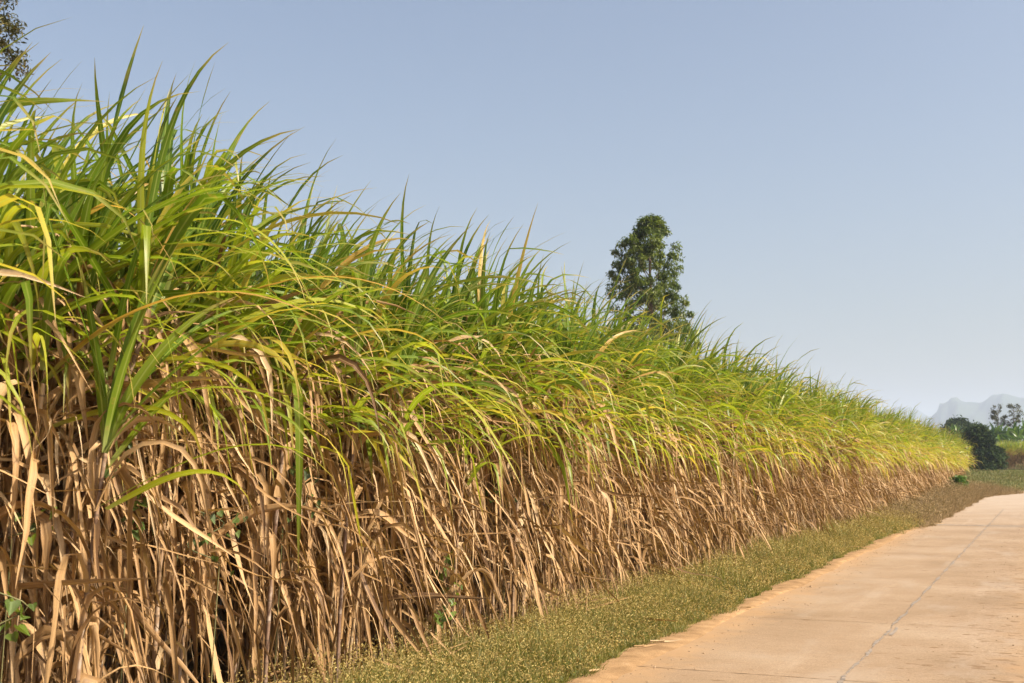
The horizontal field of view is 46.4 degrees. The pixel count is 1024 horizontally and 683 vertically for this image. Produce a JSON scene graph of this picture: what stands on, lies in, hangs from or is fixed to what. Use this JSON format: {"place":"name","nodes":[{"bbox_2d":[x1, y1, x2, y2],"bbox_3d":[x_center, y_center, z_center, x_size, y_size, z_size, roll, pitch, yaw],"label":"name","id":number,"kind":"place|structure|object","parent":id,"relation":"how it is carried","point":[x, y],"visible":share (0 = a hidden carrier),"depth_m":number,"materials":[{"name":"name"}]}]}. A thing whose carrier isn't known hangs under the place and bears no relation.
{"place":"outdoors","nodes":[
{"label":"outdoors","id":0,"kind":"place"},
{"bbox_2d":[0,0,1023,416],"label":"sky","id":1,"kind":"structure","parent":0,"point":[844,179],"materials":[{"name":"blue"}]},
{"bbox_2d":[102,462,1023,682],"bbox_3d":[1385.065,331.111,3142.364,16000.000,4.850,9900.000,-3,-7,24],"label":"ground","id":2,"kind":"structure","parent":0,"point":[223,645],"depth_m":9.78,"materials":[{"name":"soil"}]},
{"bbox_2d":[0,0,33,81],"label":"olive leaved tree","id":3,"kind":"object","parent":2,"relation":"on","point":[12,28],"visible":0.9,"depth_m":25.15,"materials":[{"name":"green plant"}]},
{"bbox_2d":[0,591,36,641],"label":"climbing vine","id":4,"kind":"object","parent":2,"relation":"on","point":[11,605],"visible":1,"depth_m":5.28,"materials":[{"name":"green plant"}]},
{"bbox_2d":[0,507,56,682],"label":"climbing vine","id":5,"kind":"object","parent":2,"relation":"on","point":[30,540],"visible":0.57,"depth_m":5.53,"materials":[{"name":"green plant"}]},
{"bbox_2d":[3,95,170,646],"bbox_3d":[-2.934,0.380,7.083,1.808,3.914,2.994,2,-6,-21],"label":"sugarcane clump","id":6,"kind":"object","parent":2,"relation":"on","point":[51,125],"visible":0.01,"depth_m":6.99,"materials":[{"name":"plant"}]},
{"bbox_2d":[104,442,153,682],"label":"climbing vine","id":7,"kind":"object","parent":2,"relation":"on","point":[135,533],"visible":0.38,"depth_m":6.14,"materials":[{"name":"green plant"}]},
{"bbox_2d":[0,3,291,682],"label":"sugarcane clump","id":8,"kind":"object","parent":2,"relation":"on","point":[8,295],"visible":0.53,"depth_m":5.85,"materials":[{"name":"plant"}]},
{"bbox_2d":[0,85,315,682],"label":"sugarcane shoot","id":9,"kind":"object","parent":2,"relation":"on","point":[72,267],"visible":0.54,"depth_m":5.79,"materials":[{"name":"plant"}]},
{"bbox_2d":[0,139,331,682],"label":"sugarcane shoot","id":10,"kind":"object","parent":2,"relation":"on","point":[126,247],"visible":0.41,"depth_m":5.96,"materials":[{"name":"plant"}]},
{"bbox_2d":[0,168,341,682],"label":"sugarcane shoot","id":11,"kind":"object","parent":2,"relation":"on","point":[109,422],"visible":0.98,"depth_m":5.63,"materials":[{"name":"plant"}]},
{"bbox_2d":[0,45,358,682],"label":"sugarcane clump","id":12,"kind":"object","parent":2,"relation":"on","point":[69,490],"visible":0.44,"depth_m":5.94,"materials":[{"name":"plant"}]},
{"bbox_2d":[0,178,360,682],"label":"sugarcane shoot","id":13,"kind":"object","parent":2,"relation":"on","point":[16,577],"visible":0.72,"depth_m":5.64,"materials":[{"name":"plant"}]},
{"bbox_2d":[9,25,403,682],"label":"sugarcane clump","id":14,"kind":"object","parent":2,"relation":"on","point":[201,379],"visible":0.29,"depth_m":6.38,"materials":[{"name":"plant"}]},
{"bbox_2d":[76,65,387,682],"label":"sugarcane clump","id":15,"kind":"object","parent":2,"relation":"on","point":[240,263],"visible":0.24,"depth_m":6.84,"materials":[{"name":"plant"}]},
{"bbox_2d":[177,508,247,682],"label":"climbing vine","id":16,"kind":"object","parent":15,"relation":"attached to","point":[236,519],"visible":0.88,"depth_m":6.72,"materials":[{"name":"green plant"}]},
{"bbox_2d":[101,66,410,682],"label":"sugarcane clump","id":17,"kind":"object","parent":2,"relation":"on","point":[194,628],"visible":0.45,"depth_m":6.96,"materials":[{"name":"plant"}]},
{"bbox_2d":[124,104,451,682],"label":"sugarcane shoot","id":18,"kind":"object","parent":2,"relation":"on","point":[155,663],"visible":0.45,"depth_m":6.67,"materials":[{"name":"plant"}]},
{"bbox_2d":[274,408,324,682],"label":"climbing vine","id":19,"kind":"object","parent":2,"relation":"on","point":[307,475],"visible":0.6,"depth_m":7.55,"materials":[{"name":"green plant"}]},
{"bbox_2d":[168,142,451,682],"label":"sugarcane clump","id":20,"kind":"object","parent":2,"relation":"on","point":[264,475],"visible":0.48,"depth_m":7.52,"materials":[{"name":"plant"}]},
{"bbox_2d":[245,340,380,682],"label":"sugarcane shoot","id":21,"kind":"object","parent":2,"relation":"on","point":[277,489],"visible":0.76,"depth_m":7.26,"materials":[{"name":"plant"}]},
{"bbox_2d":[227,155,421,677],"bbox_3d":[-1.829,0.578,9.193,2.309,3.855,2.359,4,-7,-32],"label":"sugarcane clump","id":22,"kind":"object","parent":2,"relation":"on","point":[290,204],"visible":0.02,"depth_m":9.02,"materials":[{"name":"plant"}]},
{"bbox_2d":[223,194,429,652],"bbox_3d":[-1.529,0.664,9.845,2.307,3.827,2.390,3,-7,-27],"label":"sugarcane clump","id":23,"kind":"object","parent":2,"relation":"on","point":[330,255],"visible":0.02,"depth_m":9.88,"materials":[{"name":"plant"}]},
{"bbox_2d":[220,203,437,665],"bbox_3d":[-1.823,0.725,9.778,2.748,3.672,2.016,-3,-7,24],"label":"sugarcane clump","id":24,"kind":"object","parent":2,"relation":"on","point":[333,291],"depth_m":9.39,"materials":[{"name":"plant"}]},
{"bbox_2d":[215,186,469,682],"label":"sugarcane clump","id":25,"kind":"object","parent":2,"relation":"on","point":[303,625],"visible":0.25,"depth_m":7.93,"materials":[{"name":"plant"}]},
{"bbox_2d":[226,183,555,682],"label":"sugarcane clump","id":26,"kind":"object","parent":2,"relation":"on","point":[369,525],"visible":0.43,"depth_m":8.30,"materials":[{"name":"plant"}]},
{"bbox_2d":[275,224,532,674],"bbox_3d":[-0.958,0.741,9.003,2.240,3.626,2.224,0,-6,0],"label":"sugarcane clump","id":27,"kind":"object","parent":2,"relation":"on","point":[399,625],"visible":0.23,"depth_m":8.88,"materials":[{"name":"plant"}]},
{"bbox_2d":[320,271,524,682],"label":"sugarcane shoot","id":28,"kind":"object","parent":2,"relation":"on","point":[340,599],"visible":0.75,"depth_m":7.87,"materials":[{"name":"plant"}]},
{"bbox_2d":[331,176,549,661],"bbox_3d":[-0.814,0.724,9.292,2.392,3.698,2.234,-1,-6,11],"label":"sugarcane clump","id":29,"kind":"object","parent":2,"relation":"on","point":[423,529],"visible":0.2,"depth_m":9.09,"materials":[{"name":"plant"}]},
{"bbox_2d":[321,208,590,656],"bbox_3d":[-0.645,0.660,9.723,2.962,3.858,2.324,6,-8,-43],"label":"sugarcane clump","id":30,"kind":"object","parent":2,"relation":"on","point":[443,482],"visible":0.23,"depth_m":9.64,"materials":[{"name":"plant"}]},
{"bbox_2d":[0,17,949,601],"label":"sugarcane field","id":31,"kind":"structure","parent":2,"relation":"on","point":[10,105],"depth_m":5.39,"materials":[{"name":"green plant"}]},
{"bbox_2d":[422,324,556,646],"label":"sugarcane shoot","id":32,"kind":"object","parent":2,"relation":"on","point":[458,520],"visible":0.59,"depth_m":9.50,"materials":[{"name":"plant"}]},
{"bbox_2d":[373,210,617,647],"bbox_3d":[-0.389,0.793,10.169,2.782,3.654,2.766,-3,-7,24],"label":"sugarcane clump","id":33,"kind":"object","parent":2,"relation":"on","point":[481,297],"visible":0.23,"depth_m":9.93,"materials":[{"name":"plant"}]},
{"bbox_2d":[410,235,633,630],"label":"sugarcane clump","id":34,"kind":"object","parent":2,"relation":"on","point":[534,587],"visible":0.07,"depth_m":10.85,"materials":[{"name":"plant"}]},
{"bbox_2d":[424,204,627,633],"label":"sugarcane clump","id":35,"kind":"object","parent":2,"relation":"on","point":[498,510],"visible":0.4,"depth_m":10.39,"materials":[{"name":"plant"}]},
{"bbox_2d":[111,499,945,682],"bbox_3d":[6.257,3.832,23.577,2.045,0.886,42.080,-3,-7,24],"label":"verge grass","id":36,"kind":"structure","parent":2,"relation":"on","point":[667,631],"depth_m":11.11,"materials":[{"name":"green plant"}]},
{"bbox_2d":[431,550,462,640],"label":"climbing vine","id":37,"kind":"object","parent":36,"relation":"on","point":[437,617],"visible":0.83,"depth_m":9.35,"materials":[{"name":"green plant"}]},
{"bbox_2d":[468,258,666,624],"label":"sugarcane clump","id":38,"kind":"object","parent":2,"relation":"on","point":[557,458],"visible":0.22,"depth_m":11.15,"materials":[{"name":"plant"}]},
{"bbox_2d":[506,263,674,617],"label":"sugarcane clump","id":39,"kind":"object","parent":2,"relation":"on","point":[569,537],"visible":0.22,"depth_m":11.48,"materials":[{"name":"plant"}]},
{"bbox_2d":[500,306,680,630],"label":"sugarcane shoot","id":40,"kind":"object","parent":2,"relation":"on","point":[514,602],"visible":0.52,"depth_m":10.55,"materials":[{"name":"plant"}]},
{"bbox_2d":[505,270,680,611],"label":"sugarcane clump","id":41,"kind":"object","parent":2,"relation":"on","point":[605,493],"visible":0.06,"depth_m":12.19,"materials":[{"name":"plant"}]},
{"bbox_2d":[491,272,704,609],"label":"sugarcane clump","id":42,"kind":"object","parent":2,"relation":"on","point":[608,446],"visible":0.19,"depth_m":12.49,"materials":[{"name":"plant"}]},
{"bbox_2d":[547,267,687,601],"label":"sugarcane clump","id":43,"kind":"object","parent":2,"relation":"on","point":[600,499],"visible":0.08,"depth_m":12.86,"materials":[{"name":"plant"}]},
{"bbox_2d":[575,291,720,591],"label":"sugarcane clump","id":44,"kind":"object","parent":2,"relation":"on","point":[622,547],"visible":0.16,"depth_m":13.67,"materials":[{"name":"plant"}]},
{"bbox_2d":[604,213,706,359],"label":"tall tree","id":45,"kind":"object","parent":2,"relation":"on","point":[652,229],"visible":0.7,"depth_m":68.21,"materials":[{"name":"green plant"}]},
{"bbox_2d":[611,337,699,585],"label":"sugarcane shoot","id":46,"kind":"object","parent":2,"relation":"on","point":[640,512],"visible":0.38,"depth_m":13.39,"materials":[{"name":"plant"}]},
{"bbox_2d":[567,260,748,596],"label":"sugarcane clump","id":47,"kind":"object","parent":2,"relation":"on","point":[608,573],"visible":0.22,"depth_m":13.22,"materials":[{"name":"plant"}]},
{"bbox_2d":[600,307,736,591],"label":"sugarcane clump","id":48,"kind":"object","parent":2,"relation":"on","point":[657,363],"visible":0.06,"depth_m":14.16,"materials":[{"name":"plant"}]},
{"bbox_2d":[604,293,748,585],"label":"sugarcane clump","id":49,"kind":"object","parent":2,"relation":"on","point":[646,550],"visible":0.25,"depth_m":14.60,"materials":[{"name":"plant"}]},
{"bbox_2d":[629,294,735,579],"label":"sugarcane clump","id":50,"kind":"object","parent":2,"relation":"on","point":[674,526],"visible":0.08,"depth_m":15.07,"materials":[{"name":"plant"}]},
{"bbox_2d":[643,322,751,574],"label":"sugarcane clump","id":51,"kind":"object","parent":2,"relation":"on","point":[684,479],"visible":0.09,"depth_m":15.44,"materials":[{"name":"plant"}]},
{"bbox_2d":[646,315,770,568],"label":"sugarcane clump","id":52,"kind":"object","parent":2,"relation":"on","point":[737,411],"visible":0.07,"depth_m":16.08,"materials":[{"name":"plant"}]},
{"bbox_2d":[655,303,766,574],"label":"sugarcane clump","id":53,"kind":"object","parent":2,"relation":"on","point":[696,479],"visible":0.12,"depth_m":15.96,"materials":[{"name":"plant"}]},
{"bbox_2d":[648,325,778,562],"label":"sugarcane clump","id":54,"kind":"object","parent":2,"relation":"on","point":[730,459],"visible":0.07,"depth_m":17.66,"materials":[{"name":"plant"}]},
{"bbox_2d":[649,309,800,565],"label":"sugarcane clump","id":55,"kind":"object","parent":2,"relation":"on","point":[733,462],"visible":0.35,"depth_m":16.92,"materials":[{"name":"plant"}]},
{"bbox_2d":[679,334,778,565],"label":"sugarcane clump","id":56,"kind":"object","parent":2,"relation":"on","point":[742,459],"visible":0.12,"depth_m":16.95,"materials":[{"name":"plant"}]},
{"bbox_2d":[561,527,917,682],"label":"roadside sand","id":57,"kind":"structure","parent":2,"relation":"on","point":[628,660],"depth_m":11.35,"materials":[{"name":"beige sand"}]},
{"bbox_2d":[671,331,807,558],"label":"sugarcane clump","id":58,"kind":"object","parent":2,"relation":"on","point":[757,394],"visible":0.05,"depth_m":18.59,"materials":[{"name":"plant"}]},
{"bbox_2d":[702,324,798,562],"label":"sugarcane clump","id":59,"kind":"object","parent":2,"relation":"on","point":[741,484],"visible":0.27,"depth_m":18.04,"materials":[{"name":"plant"}]},
{"bbox_2d":[718,348,784,556],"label":"sugarcane clump","id":60,"kind":"object","parent":2,"relation":"on","point":[738,524],"visible":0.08,"depth_m":18.97,"materials":[{"name":"plant"}]},
{"bbox_2d":[705,343,823,558],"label":"sugarcane clump","id":61,"kind":"object","parent":2,"relation":"on","point":[773,404],"visible":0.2,"depth_m":19.27,"materials":[{"name":"plant"}]},
{"bbox_2d":[727,340,821,549],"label":"sugarcane clump","id":62,"kind":"object","parent":2,"relation":"on","point":[775,472],"visible":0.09,"depth_m":20.67,"materials":[{"name":"plant"}]},
{"bbox_2d":[723,352,831,552],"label":"sugarcane clump","id":63,"kind":"object","parent":2,"relation":"on","point":[771,438],"visible":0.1,"depth_m":19.88,"materials":[{"name":"plant"}]},
{"bbox_2d":[732,345,828,551],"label":"sugarcane clump","id":64,"kind":"object","parent":2,"relation":"on","point":[764,485],"visible":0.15,"depth_m":20.23,"materials":[{"name":"plant"}]},
{"bbox_2d":[754,363,827,541],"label":"sugarcane clump","id":65,"kind":"object","parent":2,"relation":"on","point":[780,500],"visible":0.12,"depth_m":21.38,"materials":[{"name":"plant"}]},
{"bbox_2d":[739,350,847,545],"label":"sugarcane clump","id":66,"kind":"object","parent":2,"relation":"on","point":[784,490],"visible":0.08,"depth_m":21.28,"materials":[{"name":"plant"}]},
{"bbox_2d":[758,362,842,539],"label":"sugarcane clump","id":67,"kind":"object","parent":2,"relation":"on","point":[778,511],"visible":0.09,"depth_m":22.04,"materials":[{"name":"plant"}]},
{"bbox_2d":[770,367,833,539],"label":"sugarcane clump","id":68,"kind":"object","parent":2,"relation":"on","point":[787,513],"visible":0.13,"depth_m":22.83,"materials":[{"name":"plant"}]},
{"bbox_2d":[766,367,837,539],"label":"sugarcane clump","id":69,"kind":"object","parent":2,"relation":"on","point":[780,522],"visible":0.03,"depth_m":22.60,"materials":[{"name":"plant"}]},
{"bbox_2d":[772,359,833,539],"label":"sugarcane clump","id":70,"kind":"object","parent":2,"relation":"on","point":[795,475],"visible":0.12,"depth_m":23.27,"materials":[{"name":"plant"}]},
{"bbox_2d":[779,364,852,538],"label":"sugarcane clump","id":71,"kind":"object","parent":2,"relation":"on","point":[819,431],"visible":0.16,"depth_m":23.52,"materials":[{"name":"plant"}]},
{"bbox_2d":[792,366,853,532],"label":"sugarcane clump","id":72,"kind":"object","parent":2,"relation":"on","point":[811,489],"visible":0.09,"depth_m":25.13,"materials":[{"name":"plant"}]},
{"bbox_2d":[777,369,873,535],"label":"sugarcane clump","id":73,"kind":"object","parent":2,"relation":"on","point":[822,486],"visible":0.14,"depth_m":24.57,"materials":[{"name":"plant"}]},
{"bbox_2d":[782,363,872,533],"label":"sugarcane clump","id":74,"kind":"object","parent":2,"relation":"on","point":[808,493],"visible":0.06,"depth_m":24.03,"materials":[{"name":"plant"}]},
{"bbox_2d":[805,382,872,528],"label":"sugarcane clump","id":75,"kind":"object","parent":2,"relation":"on","point":[846,442],"visible":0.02,"depth_m":26.90,"materials":[{"name":"plant"}]},
{"bbox_2d":[808,380,880,530],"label":"sugarcane clump","id":76,"kind":"object","parent":2,"relation":"on","point":[838,451],"visible":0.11,"depth_m":26.18,"materials":[{"name":"plant"}]},
{"bbox_2d":[812,385,876,521],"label":"sugarcane clump","id":77,"kind":"object","parent":2,"relation":"on","point":[839,486],"visible":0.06,"depth_m":28.00,"materials":[{"name":"plant"}]},
{"bbox_2d":[801,380,891,534],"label":"sugarcane clump","id":78,"kind":"object","parent":2,"relation":"on","point":[840,444],"visible":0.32,"depth_m":25.57,"materials":[{"name":"plant"}]},
{"bbox_2d":[825,374,874,521],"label":"sugarcane clump","id":79,"kind":"object","parent":2,"relation":"on","point":[851,476],"visible":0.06,"depth_m":29.18,"materials":[{"name":"plant"}]},
{"bbox_2d":[821,379,881,524],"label":"sugarcane clump","id":80,"kind":"object","parent":2,"relation":"on","point":[847,464],"visible":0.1,"depth_m":27.45,"materials":[{"name":"plant"}]},
{"bbox_2d":[824,384,889,524],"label":"sugarcane clump","id":81,"kind":"object","parent":2,"relation":"on","point":[850,455],"visible":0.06,"depth_m":28.39,"materials":[{"name":"plant"}]},
{"bbox_2d":[832,383,893,517],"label":"sugarcane clump","id":82,"kind":"object","parent":2,"relation":"on","point":[863,420],"visible":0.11,"depth_m":29.98,"materials":[{"name":"plant"}]},
{"bbox_2d":[828,390,897,523],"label":"sugarcane clump","id":83,"kind":"object","parent":2,"relation":"on","point":[861,460],"visible":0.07,"depth_m":29.58,"materials":[{"name":"plant"}]},
{"bbox_2d":[832,398,902,524],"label":"sugarcane clump","id":84,"kind":"object","parent":2,"relation":"on","point":[854,457],"visible":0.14,"depth_m":29.00,"materials":[{"name":"plant"}]},
{"bbox_2d":[834,377,909,524],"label":"sugarcane clump","id":85,"kind":"object","parent":2,"relation":"on","point":[877,437],"visible":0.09,"depth_m":30.27,"materials":[{"name":"plant"}]},
{"bbox_2d":[847,391,902,518],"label":"sugarcane clump","id":86,"kind":"object","parent":2,"relation":"on","point":[872,456],"visible":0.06,"depth_m":31.60,"materials":[{"name":"plant"}]},
{"bbox_2d":[861,401,920,513],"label":"sugarcane clump","id":87,"kind":"object","parent":2,"relation":"on","point":[875,473],"visible":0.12,"depth_m":34.29,"materials":[{"name":"plant"}]},
{"bbox_2d":[872,401,913,511],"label":"sugarcane clump","id":88,"kind":"object","parent":2,"relation":"on","point":[885,492],"visible":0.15,"depth_m":35.86,"materials":[{"name":"plant"}]},
{"bbox_2d":[870,398,922,506],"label":"sugarcane clump","id":89,"kind":"object","parent":2,"relation":"on","point":[895,451],"visible":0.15,"depth_m":37.05,"materials":[{"name":"plant"}]},
{"bbox_2d":[878,410,914,507],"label":"sugarcane clump","id":90,"kind":"object","parent":2,"relation":"on","point":[895,459],"visible":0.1,"depth_m":37.33,"materials":[{"name":"plant"}]},
{"bbox_2d":[882,404,932,502],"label":"sugarcane clump","id":91,"kind":"object","parent":2,"relation":"on","point":[909,453],"visible":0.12,"depth_m":40.12,"materials":[{"name":"plant"}]},
{"bbox_2d":[894,411,947,499],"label":"sugarcane clump","id":92,"kind":"object","parent":2,"relation":"on","point":[921,460],"visible":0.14,"depth_m":43.59,"materials":[{"name":"plant"}]},
{"bbox_2d":[868,479,1022,528],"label":"dry weeds","id":93,"kind":"object","parent":2,"relation":"on","point":[955,498],"visible":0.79,"depth_m":44.60,"materials":[{"name":"brown plant"}]},
{"bbox_2d":[940,415,973,433],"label":"round tree","id":94,"kind":"object","parent":2,"relation":"on","point":[963,422],"visible":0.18,"depth_m":214.73,"materials":[{"name":"green plant"}]},
{"bbox_2d":[960,422,1003,470],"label":"dark bush","id":95,"kind":"object","parent":2,"relation":"on","point":[986,450],"visible":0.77,"depth_m":130.90,"materials":[{"name":"green plant"}]},
{"bbox_2d":[962,468,1023,490],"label":"field grass","id":96,"kind":"structure","parent":2,"relation":"on","point":[983,475],"depth_m":110.61,"materials":[{"name":"green plant"}]},
{"bbox_2d":[996,440,1023,469],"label":"cane","id":97,"kind":"object","parent":2,"relation":"on","point":[1016,452],"visible":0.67,"depth_m":138.52,"materials":[{"name":"green plant"}]},
{"bbox_2d":[1003,404,1023,427],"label":"open tree","id":98,"kind":"object","parent":2,"relation":"on","point":[1011,406],"visible":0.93,"depth_m":205.67,"materials":[{"name":"green plant"}]},
{"bbox_2d":[611,493,1023,682],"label":"road","id":99,"kind":"structure","parent":0,"point":[827,647],"depth_m":12.25,"materials":[{"name":"concrete"}]},
{"bbox_2d":[612,512,1023,681],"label":"grit","id":100,"kind":"object","parent":99,"relation":"on","point":[845,592],"visible":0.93,"depth_m":12.73,"materials":[{"name":"gravel"}]},
{"bbox_2d":[838,509,1003,682],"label":"tar joint","id":101,"kind":"object","parent":99,"relation":"on","point":[842,679],"visible":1,"depth_m":12.29,"materials":[{"name":"grey asphalt"}]},
{"bbox_2d":[878,407,930,424],"bbox_3d":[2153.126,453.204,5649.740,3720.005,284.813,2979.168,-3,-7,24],"label":"hills","id":102,"kind":"structure","parent":0,"point":[917,414],"depth_m":5419.51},
{"bbox_2d":[925,394,1023,439],"bbox_3d":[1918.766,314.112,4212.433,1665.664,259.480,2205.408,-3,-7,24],"label":"hills","id":103,"kind":"structure","parent":0,"point":[970,411],"depth_m":3907.72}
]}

